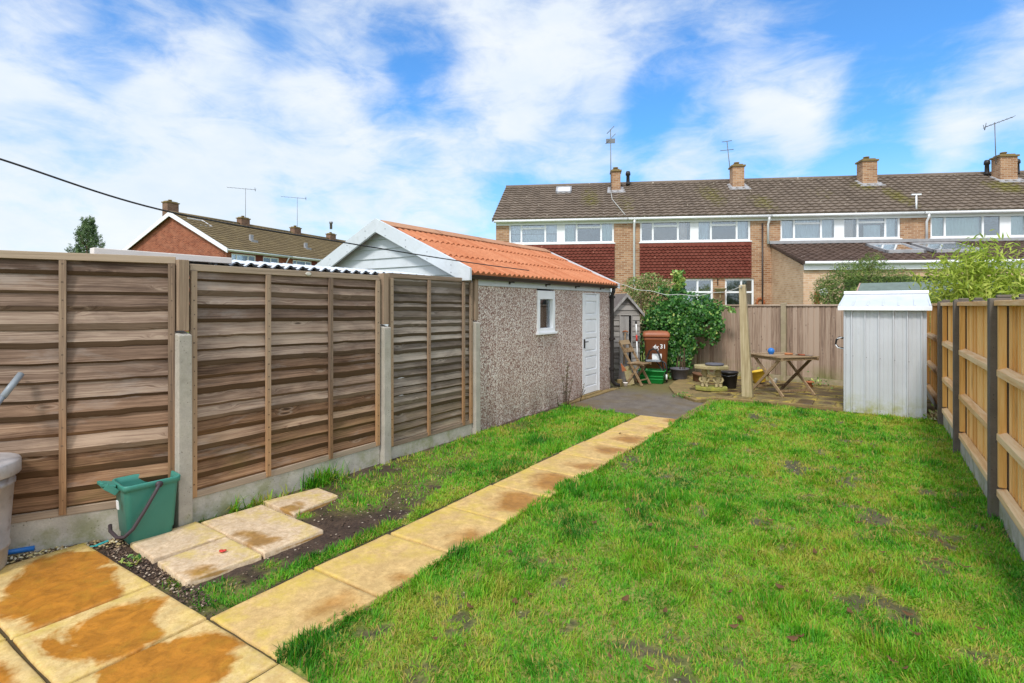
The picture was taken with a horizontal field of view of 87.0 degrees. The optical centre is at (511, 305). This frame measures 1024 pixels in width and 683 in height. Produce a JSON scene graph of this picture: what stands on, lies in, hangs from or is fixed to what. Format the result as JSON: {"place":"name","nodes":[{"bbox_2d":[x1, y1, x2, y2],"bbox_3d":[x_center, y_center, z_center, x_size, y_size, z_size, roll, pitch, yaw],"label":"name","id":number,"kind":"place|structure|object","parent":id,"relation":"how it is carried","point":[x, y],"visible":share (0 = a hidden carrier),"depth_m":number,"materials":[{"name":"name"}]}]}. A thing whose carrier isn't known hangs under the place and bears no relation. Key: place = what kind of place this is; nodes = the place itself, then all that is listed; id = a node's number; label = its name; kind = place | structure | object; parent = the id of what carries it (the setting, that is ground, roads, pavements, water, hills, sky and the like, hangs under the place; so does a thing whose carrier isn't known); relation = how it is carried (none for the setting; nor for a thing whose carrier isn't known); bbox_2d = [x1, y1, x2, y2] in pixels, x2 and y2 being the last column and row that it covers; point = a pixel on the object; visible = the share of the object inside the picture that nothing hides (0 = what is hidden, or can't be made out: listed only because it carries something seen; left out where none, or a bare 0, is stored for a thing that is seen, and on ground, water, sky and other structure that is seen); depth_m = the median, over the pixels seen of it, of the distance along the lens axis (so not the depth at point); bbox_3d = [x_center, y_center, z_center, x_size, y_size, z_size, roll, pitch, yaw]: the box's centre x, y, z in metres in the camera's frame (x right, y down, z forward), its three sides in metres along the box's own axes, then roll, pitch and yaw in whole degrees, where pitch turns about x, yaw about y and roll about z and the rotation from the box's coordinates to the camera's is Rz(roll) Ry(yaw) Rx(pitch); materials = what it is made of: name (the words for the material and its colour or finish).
{"place":"outdoors","nodes":[
{"label":"outdoors","id":0,"kind":"place"},
{"bbox_2d":[0,543,309,682],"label":"patio","id":1,"kind":"structure","parent":0,"point":[82,613],"depth_m":2.62,"materials":[{"name":"beige concrete"}]},
{"bbox_2d":[0,452,21,569],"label":"dustbin","id":2,"kind":"object","parent":1,"relation":"on","point":[10,466],"visible":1,"depth_m":3.25,"materials":[{"name":"grey plastic"}]},
{"bbox_2d":[0,372,23,404],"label":"tool pole","id":3,"kind":"object","parent":1,"relation":"on","point":[11,385],"visible":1,"depth_m":3.37,"materials":[{"name":"grey plastic"}]},
{"bbox_2d":[210,415,676,661],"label":"path","id":4,"kind":"structure","parent":0,"point":[321,593],"depth_m":3.46,"materials":[{"name":"beige concrete"}]},
{"bbox_2d":[185,331,833,379],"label":"ground","id":5,"kind":"structure","parent":0,"point":[641,355],"depth_m":17.41,"materials":[{"name":"brown soil"}]},
{"bbox_2d":[64,215,105,252],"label":"conifer tree","id":6,"kind":"object","parent":5,"relation":"on","point":[88,226],"visible":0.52,"depth_m":44.74,"materials":[{"name":"green plant"}]},
{"bbox_2d":[122,200,292,330],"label":"red brick house","id":7,"kind":"structure","parent":5,"relation":"on","point":[167,232],"depth_m":35.87,"materials":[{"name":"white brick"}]},
{"bbox_2d":[231,253,255,260],"bbox_3d":[-17.578,-2.850,35.219,0.207,1.000,1.900,0,0,22],"label":"window","id":8,"kind":"structure","parent":7,"relation":"in","point":[242,257],"depth_m":35.22,"materials":[{"name":"glass"}]},
{"bbox_2d":[263,257,278,262],"bbox_3d":[-16.685,-2.850,37.285,0.090,1.000,1.400,0,0,22],"label":"window","id":9,"kind":"structure","parent":7,"relation":"in","point":[265,259],"depth_m":37.24,"materials":[{"name":"glass"}]},
{"bbox_2d":[0,250,480,554],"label":"lap fence","id":10,"kind":"object","parent":5,"relation":"on","point":[253,382],"visible":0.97,"depth_m":4.09,"materials":[{"name":"wood"}]},
{"bbox_2d":[90,248,431,275],"bbox_3d":[-2.124,0.611,5.356,0.520,2.099,3.550,0,0,34],"label":"lean to roof","id":11,"kind":"object","parent":5,"relation":"on","point":[209,260],"visible":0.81,"depth_m":4.68,"materials":[{"name":"white corrugated plastic sheet"},{"name":"white upvc"}]},
{"bbox_2d":[223,187,328,265],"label":"red brick house","id":12,"kind":"structure","parent":5,"relation":"on","point":[302,251],"depth_m":41.02,"materials":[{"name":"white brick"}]},
{"bbox_2d":[293,260,310,264],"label":"window","id":13,"kind":"structure","parent":12,"relation":"in","point":[294,261],"depth_m":39.99,"materials":[{"name":"glass"}]},
{"bbox_2d":[281,196,340,253],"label":"red brick house","id":14,"kind":"structure","parent":5,"relation":"on","point":[327,247],"depth_m":45.90,"materials":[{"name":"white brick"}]},
{"bbox_2d":[326,221,344,244],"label":"red brick house","id":15,"kind":"structure","parent":5,"relation":"on","point":[330,235],"depth_m":49.74,"materials":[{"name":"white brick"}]},
{"bbox_2d":[316,218,619,429],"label":"garage","id":16,"kind":"structure","parent":5,"relation":"on","point":[546,318],"depth_m":7.96,"materials":[{"name":"stone"}]},
{"bbox_2d":[0,158,528,270],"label":"overhead cable","id":17,"kind":"object","parent":16,"relation":"attached to","point":[34,170],"visible":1,"depth_m":3.92,"materials":[{"name":"rubber"}]},
{"bbox_2d":[536,290,557,334],"bbox_3d":[0.510,0.100,8.347,0.120,0.670,0.590,0,0,34],"label":"window","id":18,"kind":"structure","parent":16,"relation":"in","point":[545,299],"depth_m":8.40,"materials":[{"name":"white plastic"}]},
{"bbox_2d":[583,294,598,394],"bbox_3d":[1.413,0.670,9.697,0.092,1.760,0.660,0,0,34],"label":"door","id":19,"kind":"structure","parent":16,"relation":"in","point":[590,301],"depth_m":9.71,"materials":[{"name":"white plastic"}]},
{"bbox_2d":[492,126,628,294],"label":"terraced house","id":20,"kind":"structure","parent":5,"relation":"on","point":[585,225],"depth_m":22.01,"materials":[{"name":"tile"}]},
{"bbox_2d":[509,224,614,244],"bbox_3d":[1.981,-2.950,21.851,4.294,0.940,0.310,0,0,7],"label":"window","id":21,"kind":"structure","parent":20,"relation":"in","point":[565,234],"depth_m":21.92,"materials":[{"name":"white plastic"}]},
{"bbox_2d":[621,140,772,344],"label":"terraced house","id":22,"kind":"structure","parent":5,"relation":"on","point":[677,225],"depth_m":21.20,"materials":[{"name":"brick"}]},
{"bbox_2d":[639,221,751,242],"bbox_3d":[7.141,-2.950,21.186,4.248,0.940,0.308,0,0,7],"label":"window","id":23,"kind":"structure","parent":22,"relation":"in","point":[699,231],"depth_m":21.14,"materials":[{"name":"white plastic"}]},
{"bbox_2d":[684,279,712,304],"bbox_3d":[7.264,-0.205,21.215,1.149,1.710,0.221,0,0,7],"label":"window","id":24,"kind":"structure","parent":22,"relation":"in","point":[711,280],"depth_m":21.11,"materials":[{"name":"white plastic"}]},
{"bbox_2d":[725,279,753,304],"bbox_3d":[8.810,0.245,21.016,1.072,2.610,0.220,0,0,7],"label":"window","id":25,"kind":"structure","parent":22,"relation":"in","point":[750,297],"depth_m":20.94,"materials":[{"name":"white plastic"}]},
{"bbox_2d":[646,303,843,385],"bbox_3d":[5.324,0.870,11.535,5.459,1.860,0.105,0,0,44],"label":"feather edge fence","id":26,"kind":"object","parent":5,"relation":"on","point":[813,329],"visible":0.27,"depth_m":11.16,"materials":[{"name":"brown wood"}]},
{"bbox_2d":[723,156,925,303],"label":"terraced house","id":27,"kind":"structure","parent":5,"relation":"on","point":[817,208],"depth_m":20.79,"materials":[{"name":"tile"}]},
{"bbox_2d":[779,218,901,240],"bbox_3d":[12.397,-2.950,20.510,4.321,0.940,0.310,0,0,7],"label":"window","id":28,"kind":"structure","parent":27,"relation":"in","point":[791,230],"depth_m":20.55,"materials":[{"name":"white plastic"}]},
{"bbox_2d":[808,252,920,303],"bbox_3d":[9.968,0.043,15.186,3.460,3.237,1.722,0,0,-6],"label":"feathery shrub","id":29,"kind":"object","parent":5,"relation":"on","point":[832,286],"visible":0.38,"depth_m":15.03,"materials":[{"name":"green plant"}]},
{"bbox_2d":[769,237,1023,303],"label":"extension","id":30,"kind":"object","parent":5,"relation":"on","point":[799,268],"visible":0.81,"depth_m":18.48,"materials":[{"name":"paint"}]},
{"bbox_2d":[846,276,1023,290],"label":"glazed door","id":31,"kind":"structure","parent":30,"relation":"in","point":[911,276],"depth_m":17.41,"materials":[{"name":"white plastic"}]},
{"bbox_2d":[856,281,1015,301],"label":"garden shed","id":32,"kind":"structure","parent":5,"relation":"on","point":[895,286],"depth_m":11.63,"materials":[{"name":"grey metal"}]},
{"bbox_2d":[853,115,1023,238],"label":"terraced house","id":33,"kind":"structure","parent":5,"relation":"on","point":[964,204],"depth_m":20.94,"materials":[{"name":"tile"}]},
{"bbox_2d":[929,216,1023,238],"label":"window","id":34,"kind":"structure","parent":33,"relation":"in","point":[941,227],"depth_m":20.00,"materials":[{"name":"white plastic"}]},
{"bbox_2d":[909,229,1023,302],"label":"bamboo","id":35,"kind":"object","parent":5,"relation":"on","point":[974,280],"visible":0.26,"depth_m":9.70,"materials":[{"name":"green plant"}]},
{"bbox_2d":[927,294,1023,560],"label":"close board fence","id":36,"kind":"object","parent":5,"relation":"on","point":[975,370],"visible":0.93,"depth_m":4.46,"materials":[{"name":"wood"}]},
{"bbox_2d":[1004,250,1023,293],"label":"bamboo","id":37,"kind":"object","parent":5,"relation":"on","point":[1016,273],"visible":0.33,"depth_m":8.83,"materials":[{"name":"green plant"}]},
{"bbox_2d":[0,0,1023,252],"label":"sky","id":38,"kind":"structure","parent":0,"point":[420,113],"materials":[{"name":"blue"}]},
{"bbox_2d":[14,387,1023,682],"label":"garden soil","id":39,"kind":"structure","parent":0,"point":[360,521],"depth_m":3.17,"materials":[{"name":"brown soil"}]},
{"bbox_2d":[7,528,173,563],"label":"gravel","id":40,"kind":"structure","parent":39,"relation":"on","point":[49,550],"depth_m":3.55,"materials":[{"name":"grey gravel"}]},
{"bbox_2d":[8,545,34,554],"bbox_3d":[-3.234,1.570,3.430,0.309,0.031,0.032,0,0,-28],"label":"water pipe","id":41,"kind":"object","parent":40,"relation":"on","point":[21,550],"visible":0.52,"depth_m":3.46,"materials":[{"name":"blue plastic"}]},
{"bbox_2d":[90,540,108,546],"bbox_3d":[-2.713,1.564,3.549,0.024,0.018,0.100,0,0,43],"label":"plastic scrap","id":42,"kind":"object","parent":40,"relation":"on","point":[101,543],"visible":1,"depth_m":3.55,"materials":[{"name":"teal plastic"}]},
{"bbox_2d":[118,553,144,566],"bbox_3d":[-2.353,1.581,3.352,0.149,0.063,0.116,0,0,11],"label":"weed","id":43,"kind":"object","parent":39,"relation":"on","point":[138,557],"visible":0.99,"depth_m":3.36,"materials":[{"name":"green plant"}]},
{"bbox_2d":[130,521,225,563],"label":"stepping slab","id":44,"kind":"structure","parent":39,"relation":"on","point":[176,541],"depth_m":3.59,"materials":[{"name":"concrete"}]},
{"bbox_2d":[97,471,180,543],"bbox_3d":[-2.536,1.371,3.684,0.310,0.418,0.434,0,0,40],"label":"food caddy","id":45,"kind":"object","parent":44,"relation":"on","point":[145,510],"visible":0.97,"depth_m":3.63,"materials":[{"name":"teal plastic"}]},
{"bbox_2d":[158,537,261,587],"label":"stepping slab","id":46,"kind":"structure","parent":39,"relation":"on","point":[203,563],"depth_m":3.32,"materials":[{"name":"concrete"}]},
{"bbox_2d":[201,505,322,558],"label":"stepping slab","id":47,"kind":"structure","parent":39,"relation":"on","point":[265,532],"depth_m":3.79,"materials":[{"name":"concrete"}]},
{"bbox_2d":[103,455,491,610],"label":"gravel","id":48,"kind":"object","parent":39,"relation":"on","point":[141,567],"visible":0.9,"depth_m":3.22,"materials":[{"name":"grey gravel"}]},
{"bbox_2d":[263,488,337,517],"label":"stepping slab","id":49,"kind":"structure","parent":39,"relation":"on","point":[305,501],"depth_m":4.33,"materials":[{"name":"concrete"}]},
{"bbox_2d":[0,449,630,682],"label":"paving joints","id":50,"kind":"object","parent":39,"relation":"on","point":[21,654],"visible":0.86,"depth_m":2.54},
{"bbox_2d":[556,362,584,406],"bbox_3d":[0.931,1.207,8.739,0.119,0.793,1.035,0,0,34],"label":"dead plant","id":51,"kind":"object","parent":39,"relation":"on","point":[565,392],"visible":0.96,"depth_m":8.69,"materials":[{"name":"brown plant"}]},
{"bbox_2d":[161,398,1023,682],"bbox_3d":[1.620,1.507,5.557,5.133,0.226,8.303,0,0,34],"label":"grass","id":52,"kind":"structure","parent":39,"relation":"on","point":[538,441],"depth_m":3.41,"materials":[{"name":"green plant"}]},
{"bbox_2d":[621,595,628,600],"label":"fallen leaf","id":53,"kind":"object","parent":52,"relation":"on","point":[625,598],"visible":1,"depth_m":2.91,"materials":[{"name":"brown plant"}]},
{"bbox_2d":[787,636,797,640],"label":"fallen leaf","id":54,"kind":"object","parent":52,"relation":"on","point":[793,638],"visible":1,"depth_m":2.56,"materials":[{"name":"brown plant"}]},
{"bbox_2d":[563,387,718,418],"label":"edging kerb","id":55,"kind":"structure","parent":39,"relation":"on","point":[600,393],"depth_m":9.01,"materials":[{"name":"stone"}]},
{"bbox_2d":[669,374,936,419],"bbox_3d":[5.031,1.603,9.905,4.270,0.095,3.774,0,0,34],"label":"paving edge","id":56,"kind":"object","parent":39,"relation":"on","point":[676,387],"visible":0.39,"depth_m":9.08,"materials":[{"name":"stone"}]},
{"bbox_2d":[670,367,688,379],"bbox_3d":[3.591,1.445,11.574,0.404,0.230,0.404,0,0,34],"label":"plant pot","id":57,"kind":"object","parent":56,"relation":"on","point":[678,373],"visible":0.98,"depth_m":11.44,"materials":[{"name":"plastic"}]},
{"bbox_2d":[838,290,931,418],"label":"metal shed","id":58,"kind":"structure","parent":39,"relation":"on","point":[885,352],"depth_m":7.91,"materials":[{"name":"metal"}]},
{"bbox_2d":[835,337,843,348],"bbox_3d":[5.108,0.575,8.427,0.126,0.199,0.041,0,0,34],"label":"wall bracket","id":59,"kind":"object","parent":58,"relation":"attached to","point":[837,346],"depth_m":8.42,"materials":[{"name":"black plastic"}]},
{"bbox_2d":[921,403,936,420],"bbox_3d":[5.890,1.478,7.497,0.307,0.268,0.328,0,0,2],"label":"weed","id":60,"kind":"object","parent":39,"relation":"on","point":[933,412],"visible":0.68,"depth_m":7.49,"materials":[{"name":"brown plant"}]},
{"bbox_2d":[570,374,702,418],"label":"tarmac","id":61,"kind":"structure","parent":0,"point":[653,400],"depth_m":9.00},
{"bbox_2d":[619,330,627,381],"bbox_3d":[2.351,1.042,11.284,0.184,1.057,0.340,0,0,28],"label":"garden spade","id":62,"kind":"object","parent":61,"relation":"on","point":[622,375],"visible":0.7,"depth_m":11.20,"materials":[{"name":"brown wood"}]},
{"bbox_2d":[610,293,644,379],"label":"tool shed","id":63,"kind":"structure","parent":61,"relation":"on","point":[628,311],"depth_m":11.54,"materials":[{"name":"wood"}]},
{"bbox_2d":[620,316,628,365],"bbox_3d":[2.395,0.880,11.493,0.183,1.320,0.018,0,0,20],"label":"door","id":64,"kind":"structure","parent":63,"relation":"in","point":[624,320],"depth_m":11.49,"materials":[{"name":"grey wood"}]},
{"bbox_2d":[624,365,634,384],"bbox_3d":[2.371,1.410,10.945,0.110,0.419,0.301,0,0,-14],"label":"ornament","id":65,"kind":"object","parent":61,"relation":"on","point":[628,372],"visible":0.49,"depth_m":10.94,"materials":[{"name":"stone"}]},
{"bbox_2d":[618,340,650,385],"bbox_3d":[2.495,1.145,10.958,0.558,0.889,0.380,0,0,42],"label":"folding chair","id":66,"kind":"object","parent":61,"relation":"on","point":[638,363],"visible":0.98,"depth_m":10.93,"materials":[{"name":"brown wood"}]},
{"bbox_2d":[635,321,638,382],"bbox_3d":[2.614,0.950,11.279,0.044,1.283,0.144,0,0,-16],"label":"litter picker","id":67,"kind":"object","parent":61,"relation":"on","point":[636,344],"visible":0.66,"depth_m":11.28,"materials":[{"name":"red paint"}]},
{"bbox_2d":[622,271,674,366],"bbox_3d":[3.288,0.400,12.862,1.409,2.451,0.917,0,0,5],"label":"mixed shrub","id":68,"kind":"object","parent":61,"relation":"on","point":[638,296],"visible":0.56,"depth_m":12.71,"materials":[{"name":"green plant"}]},
{"bbox_2d":[638,368,665,383],"bbox_3d":[2.919,1.454,11.217,0.544,0.272,0.404,0,0,22],"label":"recycling crate","id":69,"kind":"object","parent":61,"relation":"on","point":[655,376],"visible":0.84,"depth_m":11.05,"materials":[{"name":"green plastic"}]},
{"bbox_2d":[644,348,666,381],"bbox_3d":[2.998,1.228,11.315,0.532,0.697,0.325,0,0,24],"label":"step stool","id":70,"kind":"object","parent":61,"relation":"on","point":[656,361],"visible":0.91,"depth_m":11.22,"materials":[{"name":"white plastic"}]},
{"bbox_2d":[643,330,669,377],"bbox_3d":[3.107,1.062,11.653,0.560,1.055,0.705,0,0,14],"label":"wheelie bin","id":71,"kind":"object","parent":61,"relation":"on","point":[658,340],"visible":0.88,"depth_m":11.36,"materials":[{"name":"brown plastic"}]},
{"bbox_2d":[672,392,689,397],"bbox_3d":[2.964,1.521,9.328,0.311,0.162,0.367,0,0,-26],"label":"weed","id":72,"kind":"object","parent":61,"relation":"on","point":[680,394],"visible":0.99,"depth_m":9.34,"materials":[{"name":"green plant"}]},
{"bbox_2d":[640,269,735,378],"bbox_3d":[3.820,0.418,12.150,2.339,2.520,1.165,0,0,34],"label":"ivy","id":73,"kind":"object","parent":61,"relation":"on","point":[682,318],"visible":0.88,"depth_m":11.93,"materials":[{"name":"green plant"}]},
{"bbox_2d":[685,375,930,407],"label":"paving","id":74,"kind":"structure","parent":0,"point":[825,395],"depth_m":9.42,"materials":[{"name":"beige stone"}]},
{"bbox_2d":[692,372,706,381],"bbox_3d":[3.835,1.461,11.087,0.284,0.160,0.284,12,7,33],"label":"plant pot","id":75,"kind":"object","parent":74,"relation":"on","point":[696,375],"visible":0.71,"depth_m":11.01,"materials":[{"name":"brown ceramic"}]},
{"bbox_2d":[694,364,728,391],"bbox_3d":[3.651,1.312,9.899,0.585,0.455,0.406,0,0,16],"label":"stone bench","id":76,"kind":"object","parent":74,"relation":"on","point":[716,387],"visible":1,"depth_m":9.82,"materials":[{"name":"beige stone"}]},
{"bbox_2d":[705,362,723,365],"bbox_3d":[3.695,1.065,9.857,0.330,0.035,0.330,0,0,34],"label":"round dish","id":77,"kind":"object","parent":76,"relation":"on","point":[714,364],"visible":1,"depth_m":9.76,"materials":[{"name":"stone"}]},
{"bbox_2d":[721,370,738,388],"bbox_3d":[4.084,1.385,10.152,0.324,0.310,0.341,0,0,34],"label":"bucket","id":78,"kind":"object","parent":74,"relation":"on","point":[729,378],"visible":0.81,"depth_m":10.04,"materials":[{"name":"black plastic"}]},
{"bbox_2d":[739,285,753,397],"bbox_3d":[4.007,0.716,9.228,0.241,2.168,0.150,0,0,34],"label":"washing line post","id":79,"kind":"object","parent":74,"relation":"on","point":[746,377],"visible":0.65,"depth_m":9.20,"materials":[{"name":"wood"}]},
{"bbox_2d":[617,283,740,295],"bbox_3d":[2.961,-0.304,9.783,2.226,0.263,0.011,0,0,31],"label":"clothes line","id":80,"kind":"object","parent":79,"relation":"attached to","point":[681,294],"visible":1,"depth_m":9.73,"materials":[{"name":"fabric"}]},
{"bbox_2d":[752,369,765,382],"bbox_3d":[4.925,1.404,10.780,0.324,0.240,0.324,-17,-9,33],"label":"plant pot","id":81,"kind":"object","parent":74,"relation":"on","point":[757,375],"visible":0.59,"depth_m":10.68,"materials":[{"name":"yellow plastic"}]},
{"bbox_2d":[751,352,819,396],"bbox_3d":[4.780,1.209,9.550,0.800,0.698,0.850,0,0,-14],"label":"folding table","id":82,"kind":"object","parent":74,"relation":"on","point":[777,357],"visible":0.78,"depth_m":9.41,"materials":[{"name":"brown wood"}]},
{"bbox_2d":[768,348,774,353],"bbox_3d":[4.631,0.805,9.651,0.116,0.116,0.116,0,0,34],"label":"ball","id":83,"kind":"object","parent":82,"relation":"on","point":[771,350],"visible":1,"depth_m":9.61,"materials":[{"name":"blue plastic"}]},
{"bbox_2d":[806,381,813,386],"bbox_3d":[5.692,1.490,10.328,0.154,0.100,0.154,0,0,34],"label":"plant pot","id":84,"kind":"object","parent":74,"relation":"on","point":[809,383],"visible":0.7,"depth_m":10.28,"materials":[{"name":"ceramic"}]},
{"bbox_2d":[807,371,831,387],"bbox_3d":[5.967,1.413,10.367,0.712,0.299,0.530,0,0,34],"label":"weed","id":85,"kind":"object","parent":74,"relation":"on","point":[817,384],"visible":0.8,"depth_m":10.38,"materials":[{"name":"green plant"}]}
]}

